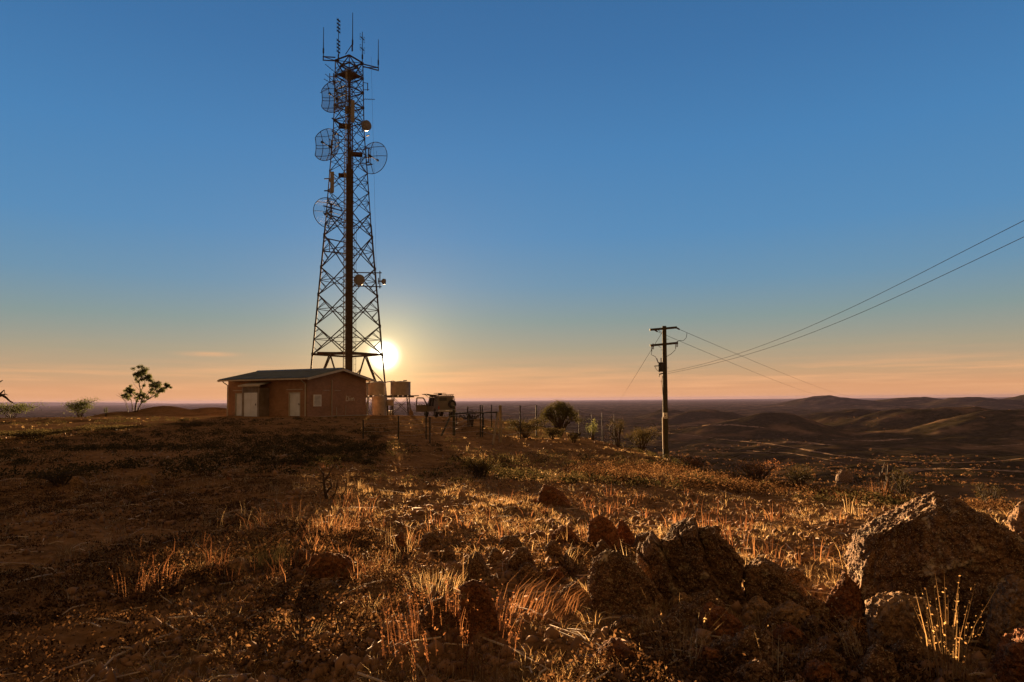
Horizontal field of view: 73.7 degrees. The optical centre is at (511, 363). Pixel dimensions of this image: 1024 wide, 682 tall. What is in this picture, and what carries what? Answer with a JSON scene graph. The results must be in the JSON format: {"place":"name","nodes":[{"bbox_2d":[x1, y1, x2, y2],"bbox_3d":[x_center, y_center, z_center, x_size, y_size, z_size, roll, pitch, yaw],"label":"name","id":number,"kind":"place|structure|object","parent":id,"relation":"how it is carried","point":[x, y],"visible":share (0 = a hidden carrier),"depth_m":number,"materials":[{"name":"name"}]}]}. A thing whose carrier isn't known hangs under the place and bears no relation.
{"place":"outdoors","nodes":[
{"label":"outdoors","id":0,"kind":"place"},
{"bbox_2d":[0,395,1023,681],"bbox_3d":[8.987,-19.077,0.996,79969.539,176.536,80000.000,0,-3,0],"label":"ground","id":1,"kind":"structure","parent":0,"point":[972,433],"depth_m":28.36,"materials":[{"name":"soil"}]},
{"bbox_2d":[0,400,51,417],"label":"shrub","id":2,"kind":"object","parent":1,"relation":"on","point":[15,408],"visible":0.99,"depth_m":59.73,"materials":[{"name":"green plant"}]},
{"bbox_2d":[0,427,93,437],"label":"shrub","id":3,"kind":"object","parent":1,"relation":"on","point":[31,433],"visible":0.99,"depth_m":29.45,"materials":[{"name":"green plant"}]},
{"bbox_2d":[14,465,98,485],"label":"shrub","id":4,"kind":"object","parent":1,"relation":"on","point":[59,478],"visible":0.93,"depth_m":12.84,"materials":[{"name":"green plant"}]},
{"bbox_2d":[69,476,87,488],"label":"boulder","id":5,"kind":"object","parent":1,"relation":"on","point":[79,480],"visible":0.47,"depth_m":12.25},
{"bbox_2d":[61,396,104,416],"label":"shrub","id":6,"kind":"object","parent":1,"relation":"on","point":[78,407],"visible":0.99,"depth_m":65.73,"materials":[{"name":"green plant"}]},
{"bbox_2d":[68,424,145,430],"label":"shrub","id":7,"kind":"object","parent":1,"relation":"on","point":[115,427],"visible":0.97,"depth_m":37.56,"materials":[{"name":"green plant"}]},
{"bbox_2d":[109,562,162,605],"bbox_3d":[-3.059,1.772,5.533,0.404,0.362,0.418,0,-3,0],"label":"weed clump","id":8,"kind":"object","parent":1,"relation":"on","point":[140,591],"visible":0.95,"depth_m":5.50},
{"bbox_2d":[117,364,172,412],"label":"gum tree","id":9,"kind":"object","parent":1,"relation":"on","point":[142,372],"visible":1,"depth_m":69.97,"materials":[{"name":"green plant"}]},
{"bbox_2d":[0,415,381,472],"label":"shaded scrub","id":10,"kind":"object","parent":1,"relation":"on","point":[358,457],"visible":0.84,"depth_m":23.46,"materials":[{"name":"brown plant"}]},
{"bbox_2d":[0,459,387,630],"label":"dry stubble","id":11,"kind":"object","parent":1,"relation":"on","point":[199,570],"visible":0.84,"depth_m":7.66,"materials":[{"name":"plant"}]},
{"bbox_2d":[227,557,252,576],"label":"boulder","id":12,"kind":"object","parent":1,"relation":"on","point":[236,562],"visible":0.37,"depth_m":6.25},
{"bbox_2d":[236,532,293,572],"bbox_3d":[-2.307,1.778,6.424,0.692,0.367,0.677,0,-3,0],"label":"grass tuft","id":13,"kind":"object","parent":1,"relation":"on","point":[261,559],"visible":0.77,"depth_m":6.40,"materials":[{"name":"plant"}]},
{"bbox_2d":[217,368,375,416],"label":"equipment shed","id":14,"kind":"structure","parent":1,"relation":"on","point":[325,392],"depth_m":59.86,"materials":[{"name":"red brick"}]},
{"bbox_2d":[235,393,241,415],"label":"door","id":15,"kind":"structure","parent":14,"relation":"in","point":[238,396],"depth_m":61.43,"materials":[{"name":"paint"}]},
{"bbox_2d":[289,392,299,415],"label":"door","id":16,"kind":"structure","parent":14,"relation":"in","point":[294,397],"depth_m":58.60,"materials":[{"name":"paint"}]},
{"bbox_2d":[294,547,310,568],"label":"boulder","id":17,"kind":"object","parent":1,"relation":"on","point":[302,551],"visible":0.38,"depth_m":6.43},
{"bbox_2d":[310,460,345,498],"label":"dead bush","id":18,"kind":"object","parent":1,"relation":"on","point":[325,490],"visible":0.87,"depth_m":11.45,"materials":[{"name":"brown plant"}]},
{"bbox_2d":[316,580,340,597],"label":"boulder","id":19,"kind":"object","parent":1,"relation":"on","point":[326,585],"visible":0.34,"depth_m":5.51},
{"bbox_2d":[297,507,362,539],"bbox_3d":[-2.133,1.884,8.016,0.830,0.326,0.873,0,-3,0],"label":"weed clump","id":20,"kind":"object","parent":1,"relation":"on","point":[333,527],"visible":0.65,"depth_m":8.07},
{"bbox_2d":[306,551,358,579],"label":"boulder","id":21,"kind":"object","parent":1,"relation":"on","point":[330,563],"visible":0.41,"depth_m":6.03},
{"bbox_2d":[310,13,391,414],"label":"communications tower","id":22,"kind":"structure","parent":1,"relation":"on","point":[349,74],"depth_m":75.02,"materials":[{"name":"metal"}]},
{"bbox_2d":[372,394,386,414],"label":"ground tank","id":23,"kind":"object","parent":1,"relation":"on","point":[379,404],"visible":0.88,"depth_m":67.75,"materials":[{"name":"metal"}]},
{"bbox_2d":[366,381,393,413],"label":"water tank","id":24,"kind":"object","parent":1,"relation":"on","point":[376,388],"visible":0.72,"depth_m":70.04,"materials":[{"name":"metal"}]},
{"bbox_2d":[393,531,409,553],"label":"boulder","id":25,"kind":"object","parent":1,"relation":"on","point":[400,540],"visible":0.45,"depth_m":7.33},
{"bbox_2d":[387,380,418,414],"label":"water tank","id":26,"kind":"object","parent":1,"relation":"on","point":[400,389],"visible":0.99,"depth_m":70.15,"materials":[{"name":"metal"}]},
{"bbox_2d":[421,532,442,551],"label":"boulder","id":27,"kind":"object","parent":1,"relation":"on","point":[429,539],"visible":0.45,"depth_m":7.51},
{"bbox_2d":[402,566,465,595],"bbox_3d":[-0.592,1.758,5.503,0.648,0.224,0.655,0,-3,0],"label":"grass tuft","id":28,"kind":"object","parent":1,"relation":"on","point":[436,583],"visible":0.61,"depth_m":5.56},
{"bbox_2d":[416,393,455,416],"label":"four wheel drive","id":29,"kind":"structure","parent":1,"relation":"on","point":[436,404],"depth_m":62.87,"materials":[{"name":"beige paint"}]},
{"bbox_2d":[415,593,459,637],"bbox_3d":[-0.465,1.712,4.407,0.313,0.432,0.243,0,-3,0],"label":"boulder","id":30,"kind":"object","parent":1,"relation":"on","point":[424,620],"visible":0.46,"depth_m":4.32,"materials":[{"name":"stone"}]},
{"bbox_2d":[442,546,455,562],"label":"boulder","id":31,"kind":"object","parent":1,"relation":"on","point":[449,551],"visible":0.35,"depth_m":6.71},
{"bbox_2d":[379,572,531,681],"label":"weed clump","id":32,"kind":"object","parent":1,"relation":"on","point":[446,639],"visible":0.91,"depth_m":3.98,"materials":[{"name":"plant"}]},
{"bbox_2d":[0,444,917,681],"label":"red stem weeds","id":33,"kind":"object","parent":1,"relation":"on","point":[704,524],"visible":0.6,"depth_m":8.30,"materials":[{"name":"plant"}]},
{"bbox_2d":[463,552,491,580],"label":"boulder","id":34,"kind":"object","parent":1,"relation":"on","point":[475,562],"visible":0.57,"depth_m":5.82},
{"bbox_2d":[451,454,503,478],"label":"shrub","id":35,"kind":"object","parent":1,"relation":"on","point":[481,467],"visible":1,"depth_m":16.84,"materials":[{"name":"green plant"}]},
{"bbox_2d":[457,579,499,642],"bbox_3d":[-0.208,1.621,4.274,0.265,0.547,0.184,0,-3,0],"label":"boulder","id":36,"kind":"object","parent":1,"relation":"on","point":[471,589],"visible":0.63,"depth_m":4.20,"materials":[{"name":"stone"}]},
{"bbox_2d":[362,405,614,444],"bbox_3d":[1.485,5.183,47.179,7.250,4.902,34.918,-2,-3,22],"label":"wire fence","id":37,"kind":"object","parent":1,"relation":"on","point":[499,414],"visible":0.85,"depth_m":33.39,"materials":[{"name":"metal"}]},
{"bbox_2d":[487,548,506,564],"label":"boulder","id":38,"kind":"object","parent":1,"relation":"on","point":[496,555],"visible":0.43,"depth_m":6.51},
{"bbox_2d":[0,446,1007,681],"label":"fallen twigs","id":39,"kind":"object","parent":1,"relation":"on","point":[521,652],"visible":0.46,"depth_m":5.44,"materials":[{"name":"wood"}]},
{"bbox_2d":[0,415,1014,508],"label":"scrub","id":40,"kind":"object","parent":1,"relation":"on","point":[568,476],"visible":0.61,"depth_m":17.60,"materials":[{"name":"brown plant"}]},
{"bbox_2d":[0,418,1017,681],"bbox_3d":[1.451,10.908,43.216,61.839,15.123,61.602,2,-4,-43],"label":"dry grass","id":41,"kind":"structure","parent":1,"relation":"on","point":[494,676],"depth_m":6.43,"materials":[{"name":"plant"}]},
{"bbox_2d":[0,432,1020,681],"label":"ground weeds","id":42,"kind":"object","parent":1,"relation":"on","point":[702,664],"visible":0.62,"depth_m":4.74,"materials":[{"name":"brown plant"}]},
{"bbox_2d":[499,535,523,551],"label":"boulder","id":43,"kind":"object","parent":1,"relation":"on","point":[507,541],"visible":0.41,"depth_m":7.46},
{"bbox_2d":[504,546,533,570],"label":"boulder","id":44,"kind":"object","parent":1,"relation":"on","point":[521,554],"visible":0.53,"depth_m":6.19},
{"bbox_2d":[502,416,550,437],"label":"shrub","id":45,"kind":"object","parent":1,"relation":"on","point":[528,426],"visible":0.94,"depth_m":37.70,"materials":[{"name":"green plant"}]},
{"bbox_2d":[516,562,539,582],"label":"boulder","id":46,"kind":"object","parent":1,"relation":"on","point":[525,568],"visible":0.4,"depth_m":5.88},
{"bbox_2d":[501,571,592,627],"bbox_3d":[0.279,1.644,4.778,0.732,0.367,0.757,0,-3,0],"label":"weed clump","id":47,"kind":"object","parent":1,"relation":"on","point":[564,599],"visible":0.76,"depth_m":4.78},
{"bbox_2d":[537,484,569,507],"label":"boulder","id":48,"kind":"object","parent":1,"relation":"on","point":[548,493],"visible":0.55,"depth_m":11.28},
{"bbox_2d":[544,539,563,562],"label":"boulder","id":49,"kind":"object","parent":1,"relation":"on","point":[552,547],"visible":0.43,"depth_m":6.72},
{"bbox_2d":[545,566,563,584],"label":"boulder","id":50,"kind":"object","parent":1,"relation":"on","point":[551,571],"visible":0.34,"depth_m":5.93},
{"bbox_2d":[541,426,568,438],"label":"shrub","id":51,"kind":"object","parent":1,"relation":"on","point":[552,431],"visible":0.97,"depth_m":38.57,"materials":[{"name":"green plant"}]},
{"bbox_2d":[122,437,998,586],"bbox_3d":[1.592,4.442,18.321,31.047,4.640,28.292,0,-3,0],"label":"tall straw","id":52,"kind":"object","parent":1,"relation":"on","point":[395,551],"visible":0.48,"depth_m":7.96,"materials":[{"name":"beige plant"}]},
{"bbox_2d":[538,399,585,436],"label":"umbrella bush","id":53,"kind":"object","parent":1,"relation":"on","point":[564,412],"visible":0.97,"depth_m":41.60,"materials":[{"name":"green plant"}]},
{"bbox_2d":[551,526,578,543],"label":"boulder","id":54,"kind":"object","parent":1,"relation":"on","point":[566,532],"visible":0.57,"depth_m":7.79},
{"bbox_2d":[563,547,581,566],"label":"boulder","id":55,"kind":"object","parent":1,"relation":"on","point":[567,556],"visible":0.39,"depth_m":6.45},
{"bbox_2d":[559,581,590,603],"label":"boulder","id":56,"kind":"object","parent":1,"relation":"on","point":[576,586],"visible":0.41,"depth_m":5.16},
{"bbox_2d":[592,540,610,557],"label":"boulder","id":57,"kind":"object","parent":1,"relation":"on","point":[601,546],"visible":0.3,"depth_m":6.91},
{"bbox_2d":[586,514,621,550],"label":"boulder","id":58,"kind":"object","parent":1,"relation":"on","point":[600,527],"visible":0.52,"depth_m":7.41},
{"bbox_2d":[605,416,627,446],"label":"shrub","id":59,"kind":"object","parent":1,"relation":"on","point":[620,426],"visible":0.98,"depth_m":39.73,"materials":[{"name":"green plant"}]},
{"bbox_2d":[596,637,637,665],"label":"boulder","id":60,"kind":"object","parent":1,"relation":"on","point":[619,646],"visible":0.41,"depth_m":3.85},
{"bbox_2d":[609,619,628,638],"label":"boulder","id":61,"kind":"object","parent":1,"relation":"on","point":[618,625],"visible":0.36,"depth_m":4.30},
{"bbox_2d":[587,549,664,617],"bbox_3d":[0.827,1.659,4.978,0.551,0.622,0.379,-1,-3,8],"label":"boulder","id":62,"kind":"object","parent":1,"relation":"on","point":[619,580],"visible":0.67,"depth_m":4.83,"materials":[{"name":"stone"}]},
{"bbox_2d":[617,520,634,546],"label":"boulder","id":63,"kind":"object","parent":1,"relation":"on","point":[625,532],"visible":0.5,"depth_m":7.76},
{"bbox_2d":[612,614,644,635],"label":"boulder","id":64,"kind":"object","parent":1,"relation":"on","point":[631,622],"visible":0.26,"depth_m":4.35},
{"bbox_2d":[622,426,659,450],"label":"shrub","id":65,"kind":"object","parent":1,"relation":"on","point":[639,435],"visible":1,"depth_m":41.66,"materials":[{"name":"green plant"}]},
{"bbox_2d":[632,532,649,550],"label":"boulder","id":66,"kind":"object","parent":1,"relation":"on","point":[641,537],"visible":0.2,"depth_m":7.51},
{"bbox_2d":[641,648,664,666],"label":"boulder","id":67,"kind":"object","parent":1,"relation":"on","point":[660,658],"visible":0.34,"depth_m":3.85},
{"bbox_2d":[650,326,686,458],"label":"power pole","id":68,"kind":"object","parent":1,"relation":"on","point":[662,366],"visible":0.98,"depth_m":47.81,"materials":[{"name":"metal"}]},
{"bbox_2d":[668,237,1022,373],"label":"overhead wire","id":69,"kind":"object","parent":68,"relation":"attached to","point":[872,307],"visible":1,"depth_m":22.06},
{"bbox_2d":[669,220,1023,371],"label":"overhead wire","id":70,"kind":"object","parent":68,"relation":"attached to","point":[880,293],"visible":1,"depth_m":21.17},
{"bbox_2d":[658,615,684,635],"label":"boulder","id":71,"kind":"object","parent":1,"relation":"on","point":[669,620],"visible":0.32,"depth_m":4.34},
{"bbox_2d":[670,591,692,605],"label":"boulder","id":72,"kind":"object","parent":1,"relation":"on","point":[684,596],"visible":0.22,"depth_m":4.84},
{"bbox_2d":[668,600,701,627],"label":"boulder","id":73,"kind":"object","parent":1,"relation":"on","point":[685,609],"visible":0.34,"depth_m":4.59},
{"bbox_2d":[650,593,719,669],"bbox_3d":[0.975,1.536,3.886,0.508,0.418,0.455,0,-3,0],"label":"grass tuft","id":74,"kind":"object","parent":1,"relation":"on","point":[683,641],"visible":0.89,"depth_m":3.85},
{"bbox_2d":[636,516,745,607],"bbox_3d":[1.388,1.620,5.311,0.842,0.869,0.636,-1,-3,19],"label":"boulder","id":75,"kind":"object","parent":1,"relation":"on","point":[687,556],"visible":0.6,"depth_m":5.10,"materials":[{"name":"stone"}]},
{"bbox_2d":[675,453,709,469],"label":"shrub","id":76,"kind":"object","parent":1,"relation":"on","point":[694,464],"visible":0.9,"depth_m":23.78,"materials":[{"name":"green plant"}]},
{"bbox_2d":[693,645,723,667],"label":"boulder","id":77,"kind":"object","parent":1,"relation":"on","point":[707,651],"visible":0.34,"depth_m":3.84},
{"bbox_2d":[691,589,729,612],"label":"boulder","id":78,"kind":"object","parent":1,"relation":"on","point":[701,599],"visible":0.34,"depth_m":4.75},
{"bbox_2d":[696,601,744,639],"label":"boulder","id":79,"kind":"object","parent":1,"relation":"on","point":[713,613],"visible":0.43,"depth_m":4.33,"materials":[{"name":"stone"}]},
{"bbox_2d":[710,634,731,659],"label":"boulder","id":80,"kind":"object","parent":1,"relation":"on","point":[722,643],"visible":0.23,"depth_m":3.98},
{"bbox_2d":[724,624,780,663],"bbox_3d":[1.386,1.708,3.931,0.329,0.403,0.271,-2,-3,20],"label":"boulder","id":81,"kind":"object","parent":1,"relation":"on","point":[744,640],"visible":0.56,"depth_m":3.86,"materials":[{"name":"stone"}]},
{"bbox_2d":[736,659,778,681],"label":"boulder","id":82,"kind":"object","parent":1,"relation":"on","point":[755,663],"visible":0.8,"depth_m":3.51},
{"bbox_2d":[742,595,772,620],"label":"boulder","id":83,"kind":"object","parent":1,"relation":"on","point":[760,603],"visible":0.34,"depth_m":4.70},
{"bbox_2d":[726,458,792,482],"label":"shrub","id":84,"kind":"object","parent":1,"relation":"on","point":[752,473],"visible":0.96,"depth_m":20.77,"materials":[{"name":"green plant"}]},
{"bbox_2d":[761,612,781,629],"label":"boulder","id":85,"kind":"object","parent":1,"relation":"on","point":[775,621],"visible":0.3,"depth_m":4.52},
{"bbox_2d":[756,626,786,674],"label":"grass tuft","id":86,"kind":"object","parent":1,"relation":"on","point":[782,658],"visible":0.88,"depth_m":3.56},
{"bbox_2d":[743,557,806,607],"bbox_3d":[1.959,1.720,5.077,0.487,0.525,0.341,-1,-3,16],"label":"boulder","id":87,"kind":"object","parent":1,"relation":"on","point":[768,581],"visible":0.54,"depth_m":4.97,"materials":[{"name":"stone"}]},
{"bbox_2d":[541,406,1023,506],"bbox_3d":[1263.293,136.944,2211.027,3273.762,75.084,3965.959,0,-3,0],"label":"valley scrub","id":88,"kind":"object","parent":1,"relation":"on","point":[934,480],"visible":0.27,"depth_m":500.24,"materials":[{"name":"brown plant"}]},
{"bbox_2d":[768,600,810,627],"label":"boulder","id":89,"kind":"object","parent":1,"relation":"on","point":[787,608],"visible":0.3,"depth_m":4.54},
{"bbox_2d":[773,621,808,648],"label":"boulder","id":90,"kind":"object","parent":1,"relation":"on","point":[787,629],"visible":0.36,"depth_m":4.22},
{"bbox_2d":[564,456,1020,512],"bbox_3d":[8.133,3.855,18.520,16.053,2.538,10.629,-2,-3,25],"label":"brow scrub","id":91,"kind":"object","parent":1,"relation":"on","point":[750,483],"visible":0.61,"depth_m":16.91,"materials":[{"name":"brown plant"}]},
{"bbox_2d":[779,464,816,490],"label":"shrub","id":92,"kind":"object","parent":1,"relation":"on","point":[802,476],"visible":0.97,"depth_m":19.77,"materials":[{"name":"green plant"}]},
{"bbox_2d":[785,566,812,589],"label":"boulder","id":93,"kind":"object","parent":1,"relation":"on","point":[797,575],"visible":0.25,"depth_m":5.61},
{"bbox_2d":[795,595,830,622],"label":"boulder","id":94,"kind":"object","parent":1,"relation":"on","point":[816,606],"visible":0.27,"depth_m":4.80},
{"bbox_2d":[790,641,847,675],"bbox_3d":[1.685,1.703,3.747,0.316,0.368,0.231,-2,-3,24],"label":"boulder","id":95,"kind":"object","parent":1,"relation":"on","point":[822,651],"visible":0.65,"depth_m":3.68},
{"bbox_2d":[800,658,841,681],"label":"boulder","id":96,"kind":"object","parent":1,"relation":"on","point":[818,666],"visible":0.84,"depth_m":3.48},
{"bbox_2d":[805,585,863,658],"bbox_3d":[1.878,1.525,3.995,0.166,0.459,0.382,2,-4,-39],"label":"grass tuft","id":97,"kind":"object","parent":1,"relation":"on","point":[843,637],"visible":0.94,"depth_m":3.92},
{"bbox_2d":[825,570,862,620],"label":"boulder","id":98,"kind":"object","parent":1,"relation":"on","point":[845,591],"visible":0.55,"depth_m":4.75,"materials":[{"name":"stone"}]},
{"bbox_2d":[835,469,852,482],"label":"boulder","id":99,"kind":"object","parent":1,"relation":"on","point":[843,476],"visible":0.96,"depth_m":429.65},
{"bbox_2d":[832,631,864,652],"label":"boulder","id":100,"kind":"object","parent":1,"relation":"on","point":[848,641],"visible":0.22,"depth_m":4.10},
{"bbox_2d":[857,641,900,681],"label":"boulder","id":101,"kind":"object","parent":1,"relation":"on","point":[875,656],"visible":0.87,"depth_m":3.50,"materials":[{"name":"stone"}]},
{"bbox_2d":[875,462,892,493],"bbox_3d":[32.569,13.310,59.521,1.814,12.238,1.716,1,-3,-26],"label":"shrub","id":102,"kind":"object","parent":1,"relation":"on","point":[885,484],"visible":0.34,"depth_m":59.60,"materials":[{"name":"plant"}]},
{"bbox_2d":[887,464,912,497],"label":"shrub","id":103,"kind":"object","parent":1,"relation":"on","point":[899,485],"visible":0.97,"depth_m":17.83,"materials":[{"name":"green plant"}]},
{"bbox_2d":[890,639,922,663],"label":"boulder","id":104,"kind":"object","parent":1,"relation":"on","point":[910,648],"visible":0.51,"depth_m":3.93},
{"bbox_2d":[864,591,966,665],"bbox_3d":[2.463,1.681,4.173,0.536,0.568,0.411,-2,-4,33],"label":"boulder","id":105,"kind":"object","parent":1,"relation":"on","point":[888,616],"visible":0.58,"depth_m":4.07,"materials":[{"name":"stone"}]},
{"bbox_2d":[843,492,1023,649],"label":"boulder","id":106,"kind":"object","parent":1,"relation":"on","point":[929,540],"visible":0.66,"depth_m":4.50,"materials":[{"name":"stone"}]},
{"bbox_2d":[910,575,987,681],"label":"grass tuft","id":107,"kind":"object","parent":1,"relation":"on","point":[947,653],"visible":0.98,"depth_m":3.62,"materials":[{"name":"plant"}]},
{"bbox_2d":[971,479,1011,507],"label":"shrub","id":108,"kind":"object","parent":1,"relation":"on","point":[996,490],"visible":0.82,"depth_m":14.86,"materials":[{"name":"green plant"}]},
{"bbox_2d":[984,573,1023,656],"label":"boulder","id":109,"kind":"object","parent":1,"relation":"on","point":[1005,601],"visible":0.66,"depth_m":3.97,"materials":[{"name":"stone"}]},
{"bbox_2d":[987,626,1023,681],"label":"boulder","id":110,"kind":"object","parent":1,"relation":"on","point":[1008,658],"visible":0.92,"depth_m":3.54,"materials":[{"name":"stone"}]},
{"bbox_2d":[1006,500,1023,539],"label":"boulder","id":111,"kind":"object","parent":1,"relation":"on","point":[1015,521],"visible":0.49,"depth_m":8.83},
{"bbox_2d":[0,0,1023,402],"label":"sky","id":112,"kind":"structure","parent":0,"point":[561,183],"materials":[{"name":"blue"}]},
{"bbox_2d":[657,432,1023,462],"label":"dirt track","id":113,"kind":"structure","parent":0,"point":[850,456],"depth_m":695.01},
{"bbox_2d":[897,468,1023,471],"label":"dirt track","id":114,"kind":"structure","parent":0,"point":[912,469],"depth_m":537.38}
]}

